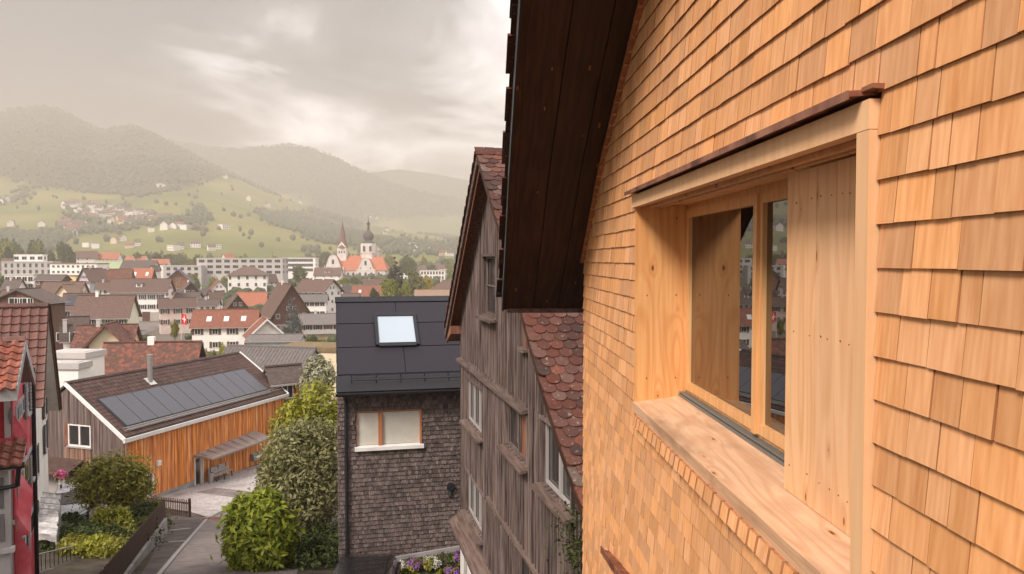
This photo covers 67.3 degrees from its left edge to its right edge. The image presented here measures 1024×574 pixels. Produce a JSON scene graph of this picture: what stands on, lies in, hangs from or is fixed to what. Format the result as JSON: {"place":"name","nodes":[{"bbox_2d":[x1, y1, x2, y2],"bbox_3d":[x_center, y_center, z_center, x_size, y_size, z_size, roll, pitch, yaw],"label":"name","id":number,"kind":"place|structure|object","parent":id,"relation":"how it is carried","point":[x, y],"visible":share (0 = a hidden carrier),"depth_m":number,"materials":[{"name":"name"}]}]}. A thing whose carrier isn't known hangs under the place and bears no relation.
{"place":"outdoors","nodes":[
{"label":"outdoors","id":0,"kind":"place"},
{"bbox_2d":[39,521,139,572],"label":"garden terrace","id":1,"kind":"structure","parent":0,"point":[94,565],"depth_m":24.62,"materials":[{"name":"stone"}]},
{"bbox_2d":[55,531,87,555],"bbox_3d":[-14.938,8.928,26.291,1.214,1.117,1.267,0,2,0],"label":"garden bush","id":2,"kind":"object","parent":1,"relation":"on","point":[68,540],"visible":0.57,"depth_m":26.09,"materials":[{"name":"green plant"}]},
{"bbox_2d":[71,531,117,558],"bbox_3d":[-13.813,8.813,25.822,1.549,1.141,1.535,1,2,26],"label":"garden bush","id":3,"kind":"object","parent":1,"relation":"on","point":[91,546],"visible":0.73,"depth_m":25.47,"materials":[{"name":"yellow plant"}]},
{"bbox_2d":[89,505,133,528],"bbox_3d":[-16.006,9.587,30.850,1.731,1.690,1.246,-1,2,-26],"label":"garden bush","id":4,"kind":"object","parent":1,"relation":"on","point":[118,514],"visible":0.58,"depth_m":30.73,"materials":[{"name":"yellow plant"}]},
{"bbox_2d":[98,534,130,557],"bbox_3d":[-13.327,8.864,25.871,1.193,1.042,1.264,0,2,0],"label":"garden bush","id":5,"kind":"object","parent":1,"relation":"on","point":[119,543],"visible":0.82,"depth_m":25.49,"materials":[{"name":"green plant"}]},
{"bbox_2d":[39,522,170,573],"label":"patio","id":6,"kind":"structure","parent":0,"point":[44,570],"depth_m":23.57,"materials":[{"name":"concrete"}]},
{"bbox_2d":[38,492,60,548],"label":"steps","id":7,"kind":"structure","parent":6,"relation":"on","point":[49,516],"depth_m":28.71,"materials":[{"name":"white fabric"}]},
{"bbox_2d":[55,482,90,520],"bbox_3d":[-22.012,10.771,38.428,1.900,1.466,4.330,-1,2,-25],"label":"parked car","id":8,"kind":"object","parent":6,"relation":"on","point":[66,506],"visible":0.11,"depth_m":37.52,"materials":[{"name":"silver metal"}]},
{"bbox_2d":[139,322,158,334],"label":"town yard","id":9,"kind":"structure","parent":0,"point":[146,327],"depth_m":218.51,"materials":[{"name":"concrete"}]},
{"bbox_2d":[41,462,337,573],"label":"garden ground","id":10,"kind":"structure","parent":0,"point":[139,568],"depth_m":23.65,"materials":[{"name":"soil"}]},
{"bbox_2d":[0,336,38,573],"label":"crimson house","id":11,"kind":"structure","parent":10,"relation":"on","point":[19,542],"depth_m":16.16,"materials":[{"name":"red tile"}]},
{"bbox_2d":[24,382,31,419],"bbox_3d":[-11.591,2.648,18.417,0.120,0.865,1.390,-1,2,-27],"label":"window","id":12,"kind":"structure","parent":11,"relation":"in","point":[28,408],"depth_m":18.12,"materials":[{"name":"white paint"}]},
{"bbox_2d":[0,303,61,512],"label":"white house","id":13,"kind":"structure","parent":10,"relation":"on","point":[32,323],"depth_m":29.54,"materials":[{"name":"paint"}]},
{"bbox_2d":[39,545,74,569],"bbox_3d":[-14.367,8.448,23.814,0.040,1.267,3.024,0,2,-1],"label":"railing","id":14,"kind":"object","parent":10,"relation":"on","point":[58,555],"visible":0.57,"depth_m":24.39,"materials":[{"name":"silver metal"}]},
{"bbox_2d":[39,504,176,552],"bbox_3d":[-16.297,9.912,30.592,5.320,3.309,10.526,-1,2,-22],"label":"ground cover","id":15,"kind":"object","parent":10,"relation":"on","point":[45,545],"visible":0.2,"depth_m":28.43,"materials":[{"name":"green plant"}]},
{"bbox_2d":[60,448,159,513],"bbox_3d":[-18.832,9.544,36.453,4.313,3.812,3.915,0,2,0],"label":"garden shrub","id":16,"kind":"object","parent":10,"relation":"on","point":[113,481],"visible":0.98,"depth_m":35.81,"materials":[{"name":"green plant"}]},
{"bbox_2d":[128,499,159,518],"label":"garden bush","id":17,"kind":"object","parent":10,"relation":"on","point":[140,508],"visible":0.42,"depth_m":35.13,"materials":[{"name":"green plant"}]},
{"bbox_2d":[124,518,167,573],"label":"retaining wall","id":18,"kind":"structure","parent":10,"relation":"on","point":[145,550],"depth_m":27.10,"materials":[{"name":"concrete"}]},
{"bbox_2d":[98,499,164,573],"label":"plank fence","id":19,"kind":"object","parent":18,"relation":"on","point":[122,559],"visible":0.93,"depth_m":24.49,"materials":[{"name":"brown wood"}]},
{"bbox_2d":[137,495,190,516],"bbox_3d":[-19.912,12.413,43.857,7.427,2.295,0.174,2,3,44],"label":"picket fence","id":20,"kind":"object","parent":10,"relation":"on","point":[183,507],"visible":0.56,"depth_m":42.22,"materials":[{"name":"brown wood"}]},
{"bbox_2d":[47,351,288,507],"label":"larch house","id":21,"kind":"structure","parent":10,"relation":"on","point":[189,423],"depth_m":51.49,"materials":[{"name":"brown wood"}]},
{"bbox_2d":[64,423,91,449],"bbox_3d":[-26.817,9.219,47.526,2.225,1.462,0.170,1,2,18],"label":"window","id":22,"kind":"structure","parent":21,"relation":"in","point":[76,436],"depth_m":47.56,"materials":[{"name":"white paint"}]},
{"bbox_2d":[194,457,203,484],"bbox_3d":[-21.434,12.789,52.653,0.147,2.428,0.890,1,2,18],"label":"door","id":23,"kind":"structure","parent":21,"relation":"in","point":[196,460],"depth_m":52.61,"materials":[{"name":"white paint"}]},
{"bbox_2d":[142,512,203,573],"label":"asphalt verge","id":24,"kind":"structure","parent":10,"relation":"on","point":[162,555],"depth_m":30.85,"materials":[{"name":"grey asphalt"}]},
{"bbox_2d":[157,464,263,516],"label":"gravel yard","id":25,"kind":"structure","parent":10,"relation":"on","point":[204,504],"depth_m":50.66,"materials":[{"name":"grey gravel"}]},
{"bbox_2d":[208,462,233,481],"bbox_3d":[-20.419,12.994,54.005,0.660,0.950,1.900,1,2,18],"label":"slatted bench","id":26,"kind":"object","parent":25,"relation":"on","point":[223,467],"visible":1,"depth_m":54.08,"materials":[{"name":"wood"}]},
{"bbox_2d":[198,488,247,496],"bbox_3d":[-18.421,13.453,50.323,4.332,0.112,1.551,1,2,23],"label":"doorstep strip","id":27,"kind":"object","parent":25,"relation":"on","point":[224,492],"visible":0.8,"depth_m":50.39,"materials":[{"name":"concrete"}]},
{"bbox_2d":[210,484,305,571],"bbox_3d":[-7.815,7.685,23.940,2.694,3.014,2.609,0,2,0],"label":"laurel bush","id":28,"kind":"object","parent":10,"relation":"on","point":[259,530],"visible":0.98,"depth_m":23.31,"materials":[{"name":"green plant"}]},
{"bbox_2d":[245,414,337,533],"bbox_3d":[-8.430,7.711,30.216,4.175,5.336,3.416,0,2,0],"label":"silver shrub","id":29,"kind":"object","parent":10,"relation":"on","point":[305,468],"visible":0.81,"depth_m":29.55,"materials":[{"name":"green plant"}]},
{"bbox_2d":[259,377,336,464],"bbox_3d":[-8.924,7.596,34.303,4.713,7.256,3.088,0,2,0],"label":"yellow green tree","id":30,"kind":"object","parent":10,"relation":"on","point":[309,407],"visible":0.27,"depth_m":33.83,"materials":[{"name":"green plant"}]},
{"bbox_2d":[284,516,338,571],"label":"undergrowth","id":31,"kind":"object","parent":10,"relation":"on","point":[319,543],"visible":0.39,"depth_m":24.66,"materials":[{"name":"green plant"}]},
{"bbox_2d":[334,553,400,573],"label":"parked car","id":32,"kind":"object","parent":10,"relation":"on","point":[385,563],"visible":1,"depth_m":19.76,"materials":[{"name":"black paint"}]},
{"bbox_2d":[335,296,459,559],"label":"solar roof house","id":33,"kind":"structure","parent":10,"relation":"on","point":[397,395],"depth_m":22.65,"materials":[{"name":"grey"}]},
{"bbox_2d":[355,409,423,451],"bbox_3d":[-3.579,4.161,22.452,1.993,1.132,0.250,0,2,-13],"label":"window","id":34,"kind":"structure","parent":33,"relation":"in","point":[400,427],"depth_m":22.48,"materials":[{"name":"beige fabric"}]},
{"bbox_2d":[374,312,419,347],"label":"roof window","id":35,"kind":"structure","parent":33,"relation":"in","point":[392,329],"depth_m":24.06,"materials":[{"name":"glass"}]},
{"bbox_2d":[400,552,459,573],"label":"flower bed","id":36,"kind":"object","parent":10,"relation":"on","point":[437,571],"depth_m":22.44,"materials":[{"name":"plant"}]},
{"bbox_2d":[406,556,424,573],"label":"cushion plant","id":37,"kind":"object","parent":36,"relation":"on","point":[414,565],"visible":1,"depth_m":21.91,"materials":[{"name":"purple plant"}]},
{"bbox_2d":[421,554,442,570],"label":"cushion plant","id":38,"kind":"object","parent":36,"relation":"on","point":[430,563],"visible":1,"depth_m":22.03,"materials":[{"name":"white plant"}]},
{"bbox_2d":[444,147,583,573],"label":"timber house","id":39,"kind":"structure","parent":10,"relation":"on","point":[521,424],"depth_m":15.44,"materials":[{"name":"brown"}]},
{"bbox_2d":[459,374,482,443],"bbox_3d":[-0.964,2.970,19.126,0.300,1.268,2.506,0,2,-13],"label":"window","id":40,"kind":"structure","parent":39,"relation":"in","point":[473,392],"depth_m":19.48,"materials":[{"name":"grey wood"}]},
{"bbox_2d":[459,467,482,545],"bbox_3d":[-0.969,5.414,19.235,0.300,1.219,2.521,0,2,-13],"label":"window","id":41,"kind":"structure","parent":39,"relation":"in","point":[473,494],"depth_m":19.58,"materials":[{"name":"grey"}]},
{"bbox_2d":[475,253,496,323],"bbox_3d":[-0.521,0.001,17.097,0.300,1.480,1.738,0,2,-13],"label":"window","id":42,"kind":"structure","parent":39,"relation":"in","point":[488,260],"depth_m":17.61,"materials":[{"name":"grey wood"}]},
{"bbox_2d":[496,400,527,474],"bbox_3d":[0.043,2.792,14.747,0.300,1.052,2.067,0,2,-13],"label":"window","id":43,"kind":"structure","parent":39,"relation":"in","point":[515,425],"depth_m":14.98,"materials":[{"name":"brown"}]},
{"bbox_2d":[515,546,532,573],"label":"window","id":44,"kind":"structure","parent":39,"relation":"in","point":[521,567],"depth_m":14.74,"materials":[{"name":"wood"}]},
{"bbox_2d":[530,414,574,524],"bbox_3d":[0.666,2.782,12.042,0.300,1.235,1.904,0,2,-13],"label":"window","id":45,"kind":"structure","parent":39,"relation":"in","point":[552,471],"depth_m":12.50,"materials":[{"name":"grey"}]},
{"bbox_2d":[544,493,582,573],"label":"conifer shrub","id":46,"kind":"object","parent":10,"relation":"on","point":[575,557],"visible":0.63,"depth_m":10.67,"materials":[{"name":"green plant"}]},
{"bbox_2d":[496,0,1023,573],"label":"shingled house","id":47,"kind":"structure","parent":10,"relation":"on","point":[772,250],"depth_m":3.01,"materials":[{"name":"brown wood"}]},
{"bbox_2d":[686,179,787,452],"bbox_3d":[1.286,0.129,3.838,0.060,1.273,2.843,0,2,-3],"label":"window frame","id":48,"kind":"structure","parent":47,"relation":"in","point":[782,183],"depth_m":4.17,"materials":[{"name":"brown wood"}]},
{"bbox_2d":[0,107,468,267],"bbox_3d":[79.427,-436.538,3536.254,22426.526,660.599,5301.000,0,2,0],"label":"hills","id":49,"kind":"structure","parent":0,"point":[211,198],"depth_m":2388.56,"materials":[{"name":"green plant"}]},
{"bbox_2d":[0,104,463,265],"bbox_3d":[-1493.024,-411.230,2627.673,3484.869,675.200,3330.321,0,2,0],"label":"forest","id":50,"kind":"object","parent":49,"relation":"on","point":[311,226],"visible":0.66,"depth_m":2268.91,"materials":[{"name":"green plant"}]},
{"bbox_2d":[139,287,333,414],"bbox_3d":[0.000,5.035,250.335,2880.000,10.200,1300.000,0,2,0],"label":"ground","id":51,"kind":"structure","parent":0,"point":[162,337],"depth_m":190.55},
{"bbox_2d":[0,276,27,289],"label":"house","id":52,"kind":"structure","parent":51,"relation":"on","point":[15,283],"depth_m":206.86,"materials":[{"name":"white paint"}]},
{"bbox_2d":[4,274,37,287],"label":"house","id":53,"kind":"structure","parent":51,"relation":"on","point":[28,279],"depth_m":290.40,"materials":[{"name":"white paint"}]},
{"bbox_2d":[1,261,61,275],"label":"apartment block","id":54,"kind":"structure","parent":51,"relation":"on","point":[25,267],"depth_m":397.26,"materials":[{"name":"grey paint"}]},
{"bbox_2d":[14,254,47,260],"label":"penthouse","id":55,"kind":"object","parent":54,"relation":"on","point":[29,257],"visible":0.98,"depth_m":403.29,"materials":[{"name":"white paint"}]},
{"bbox_2d":[0,287,70,349],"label":"house","id":56,"kind":"structure","parent":51,"relation":"on","point":[31,295],"depth_m":114.35,"materials":[{"name":"brown paint"}]},
{"bbox_2d":[33,274,72,286],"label":"house","id":57,"kind":"structure","parent":51,"relation":"on","point":[39,279],"depth_m":267.05,"materials":[{"name":"white paint"}]},
{"bbox_2d":[56,241,67,262],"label":"tree","id":58,"kind":"object","parent":51,"relation":"on","point":[61,251],"visible":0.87,"depth_m":618.14,"materials":[{"name":"green plant"}]},
{"bbox_2d":[56,319,74,348],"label":"house","id":59,"kind":"structure","parent":51,"relation":"on","point":[65,334],"depth_m":108.91,"materials":[{"name":"white paint"}]},
{"bbox_2d":[41,281,90,292],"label":"house","id":60,"kind":"structure","parent":51,"relation":"on","point":[53,286],"depth_m":188.91,"materials":[{"name":"white paint"}]},
{"bbox_2d":[54,283,80,296],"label":"house","id":61,"kind":"structure","parent":51,"relation":"on","point":[66,288],"depth_m":176.15,"materials":[{"name":"paint"}]},
{"bbox_2d":[57,360,92,387],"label":"house","id":62,"kind":"structure","parent":51,"relation":"on","point":[68,370],"depth_m":62.39,"materials":[{"name":"white paint"}]},
{"bbox_2d":[65,315,90,348],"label":"house","id":63,"kind":"structure","parent":51,"relation":"on","point":[76,320],"depth_m":124.74,"materials":[{"name":"brown paint"}]},
{"bbox_2d":[62,293,94,315],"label":"house","id":64,"kind":"structure","parent":51,"relation":"on","point":[69,306],"depth_m":156.97,"materials":[{"name":"white paint"}]},
{"bbox_2d":[49,263,109,274],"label":"house","id":65,"kind":"structure","parent":51,"relation":"on","point":[67,268],"depth_m":381.53,"materials":[{"name":"white paint"}]},
{"bbox_2d":[56,349,106,376],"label":"house","id":66,"kind":"structure","parent":51,"relation":"on","point":[96,356],"depth_m":67.36,"materials":[{"name":"white paint"}]},
{"bbox_2d":[75,250,98,262],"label":"house","id":67,"kind":"structure","parent":51,"relation":"on","point":[83,256],"depth_m":589.94,"materials":[{"name":"white paint"}]},
{"bbox_2d":[76,266,108,292],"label":"house","id":68,"kind":"structure","parent":51,"relation":"on","point":[89,275],"depth_m":272.74,"materials":[{"name":"brown paint"}]},
{"bbox_2d":[94,279,110,293],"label":"house","id":69,"kind":"structure","parent":51,"relation":"on","point":[102,287],"depth_m":241.54,"materials":[{"name":"white paint"}]},
{"bbox_2d":[71,291,142,323],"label":"house","id":70,"kind":"structure","parent":51,"relation":"on","point":[120,308],"depth_m":142.52,"materials":[{"name":"brown paint"}]},
{"bbox_2d":[70,319,143,348],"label":"house","id":71,"kind":"structure","parent":51,"relation":"on","point":[83,335],"depth_m":102.87,"materials":[{"name":"red tile"}]},
{"bbox_2d":[81,320,136,348],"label":"house","id":72,"kind":"structure","parent":51,"relation":"on","point":[116,330],"depth_m":98.53,"materials":[{"name":"brown paint"}]},
{"bbox_2d":[98,252,123,259],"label":"house","id":73,"kind":"structure","parent":51,"relation":"on","point":[108,256],"depth_m":598.73,"materials":[{"name":"white paint"}]},
{"bbox_2d":[103,267,134,280],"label":"house","id":74,"kind":"structure","parent":51,"relation":"on","point":[120,273],"depth_m":289.31,"materials":[{"name":"brown tile"}]},
{"bbox_2d":[119,259,161,277],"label":"house","id":75,"kind":"structure","parent":51,"relation":"on","point":[134,263],"depth_m":444.82,"materials":[{"name":"white paint"}]},
{"bbox_2d":[107,278,176,320],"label":"house","id":76,"kind":"structure","parent":51,"relation":"on","point":[148,292],"depth_m":238.73,"materials":[{"name":"tile"}]},
{"bbox_2d":[133,268,156,277],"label":"house","id":77,"kind":"structure","parent":51,"relation":"on","point":[144,272],"depth_m":302.61,"materials":[{"name":"tile"}]},
{"bbox_2d":[102,336,206,373],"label":"house","id":78,"kind":"structure","parent":51,"relation":"on","point":[120,356],"depth_m":79.01,"materials":[{"name":"red tile"}]},
{"bbox_2d":[157,295,196,333],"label":"house","id":79,"kind":"structure","parent":51,"relation":"on","point":[171,308],"depth_m":198.06,"materials":[{"name":"white paint"}]},
{"bbox_2d":[168,267,195,294],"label":"house","id":80,"kind":"structure","parent":51,"relation":"on","point":[179,277],"depth_m":333.63,"materials":[{"name":"white paint"}]},
{"bbox_2d":[163,265,204,285],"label":"apartment block","id":81,"kind":"structure","parent":51,"relation":"on","point":[196,270],"depth_m":462.99,"materials":[{"name":"grey paint"}]},
{"bbox_2d":[197,296,222,308],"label":"house","id":82,"kind":"structure","parent":51,"relation":"on","point":[205,303],"depth_m":233.55,"materials":[{"name":"brown paint"}]},
{"bbox_2d":[189,309,260,350],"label":"house","id":83,"kind":"structure","parent":51,"relation":"on","point":[212,329],"depth_m":160.48,"materials":[{"name":"white paint"}]},
{"bbox_2d":[0,273,451,355],"bbox_3d":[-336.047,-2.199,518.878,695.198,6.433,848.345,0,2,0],"label":"undergrowth","id":84,"kind":"object","parent":51,"relation":"on","point":[270,289],"visible":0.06,"depth_m":404.52,"materials":[{"name":"green plant"}]},
{"bbox_2d":[222,293,249,308],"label":"house","id":85,"kind":"structure","parent":51,"relation":"on","point":[235,301],"depth_m":210.71,"materials":[{"name":"white paint"}]},
{"bbox_2d":[196,258,287,284],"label":"apartment block","id":86,"kind":"structure","parent":51,"relation":"on","point":[219,268],"depth_m":471.54,"materials":[{"name":"grey"}]},
{"bbox_2d":[226,265,269,291],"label":"house","id":87,"kind":"structure","parent":51,"relation":"on","point":[253,278],"depth_m":404.11,"materials":[{"name":"white paint"}]},
{"bbox_2d":[237,292,268,306],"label":"house","id":88,"kind":"structure","parent":51,"relation":"on","point":[250,299],"depth_m":273.04,"materials":[{"name":"white paint"}]},
{"bbox_2d":[242,316,283,338],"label":"house","id":89,"kind":"structure","parent":51,"relation":"on","point":[262,325],"depth_m":149.01,"materials":[{"name":"white paint"}]},
{"bbox_2d":[222,344,328,408],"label":"house","id":90,"kind":"structure","parent":51,"relation":"on","point":[260,356],"depth_m":77.86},
{"bbox_2d":[244,333,306,345],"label":"house","id":91,"kind":"structure","parent":51,"relation":"on","point":[269,339],"depth_m":119.68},
{"bbox_2d":[263,362,303,423],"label":"house","id":92,"kind":"structure","parent":51,"relation":"on","point":[286,376],"depth_m":62.65,"materials":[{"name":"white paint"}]},
{"bbox_2d":[261,280,310,331],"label":"house","id":93,"kind":"structure","parent":51,"relation":"on","point":[275,307],"depth_m":194.34,"materials":[{"name":"tile"}]},
{"bbox_2d":[280,298,303,333],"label":"blue spruce","id":94,"kind":"object","parent":51,"relation":"on","point":[294,322],"visible":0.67,"depth_m":171.86,"materials":[{"name":"green plant"}]},
{"bbox_2d":[292,265,308,282],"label":"tree","id":95,"kind":"object","parent":51,"relation":"on","point":[299,274],"visible":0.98,"depth_m":518.55,"materials":[{"name":"green plant"}]},
{"bbox_2d":[283,257,318,278],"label":"office block","id":96,"kind":"structure","parent":51,"relation":"on","point":[309,264],"depth_m":640.63,"materials":[{"name":"white paint"}]},
{"bbox_2d":[281,342,336,403],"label":"house","id":97,"kind":"structure","parent":51,"relation":"on","point":[327,350],"depth_m":92.62,"materials":[{"name":"beige paint"}]},
{"bbox_2d":[299,294,329,312],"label":"house","id":98,"kind":"structure","parent":51,"relation":"on","point":[317,302],"depth_m":236.91,"materials":[{"name":"white paint"}]},
{"bbox_2d":[298,310,335,339],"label":"house","id":99,"kind":"structure","parent":51,"relation":"on","point":[320,326],"depth_m":180.82,"materials":[{"name":"white paint"}]},
{"bbox_2d":[299,350,336,406],"bbox_3d":[-15.680,9.485,62.345,3.382,8.778,3.369,0,2,0],"label":"blossom tree","id":100,"kind":"object","parent":51,"relation":"on","point":[321,368],"visible":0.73,"depth_m":61.76,"materials":[{"name":"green plant"}]},
{"bbox_2d":[295,277,344,312],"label":"house","id":101,"kind":"structure","parent":51,"relation":"on","point":[332,288],"depth_m":260.56,"materials":[{"name":"white paint"}]},
{"bbox_2d":[313,268,343,280],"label":"house","id":102,"kind":"structure","parent":51,"relation":"on","point":[336,274],"depth_m":562.64,"materials":[{"name":"white paint"}]},
{"bbox_2d":[324,217,389,275],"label":"church","id":103,"kind":"structure","parent":51,"relation":"on","point":[368,260],"depth_m":787.30,"materials":[{"name":"paint"}]},
{"bbox_2d":[351,286,383,296],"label":"house","id":104,"kind":"structure","parent":51,"relation":"on","point":[364,291],"depth_m":303.13,"materials":[{"name":"white paint"}]},
{"bbox_2d":[380,278,400,295],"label":"tree","id":105,"kind":"object","parent":51,"relation":"on","point":[391,285],"visible":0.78,"depth_m":260.86,"materials":[{"name":"green plant"}]},
{"bbox_2d":[383,256,409,295],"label":"conifer","id":106,"kind":"object","parent":51,"relation":"on","point":[392,274],"visible":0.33,"depth_m":329.57,"materials":[{"name":"green plant"}]},
{"bbox_2d":[399,255,418,277],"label":"tree","id":107,"kind":"object","parent":51,"relation":"on","point":[407,262],"visible":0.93,"depth_m":636.99,"materials":[{"name":"green plant"}]},
{"bbox_2d":[406,270,425,295],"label":"tree","id":108,"kind":"object","parent":51,"relation":"on","point":[415,280],"visible":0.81,"depth_m":318.74,"materials":[{"name":"green plant"}]},
{"bbox_2d":[414,289,449,295],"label":"house","id":109,"kind":"structure","parent":51,"relation":"on","point":[431,292],"depth_m":264.66,"materials":[{"name":"brown paint"}]},
{"bbox_2d":[420,270,445,279],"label":"school building","id":110,"kind":"structure","parent":51,"relation":"on","point":[433,273],"depth_m":690.40,"materials":[{"name":"white paint"}]},
{"bbox_2d":[162,490,311,573],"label":"road","id":111,"kind":"structure","parent":0,"point":[196,551],"depth_m":25.78,"materials":[{"name":"grey asphalt"}]},
{"bbox_2d":[157,519,207,573],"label":"kerb","id":112,"kind":"structure","parent":111,"relation":"on","point":[170,560],"depth_m":27.65,"materials":[{"name":"stone"}]},
{"bbox_2d":[0,0,510,179],"label":"sky","id":113,"kind":"structure","parent":0,"point":[372,85],"materials":[{"name":"grey"}]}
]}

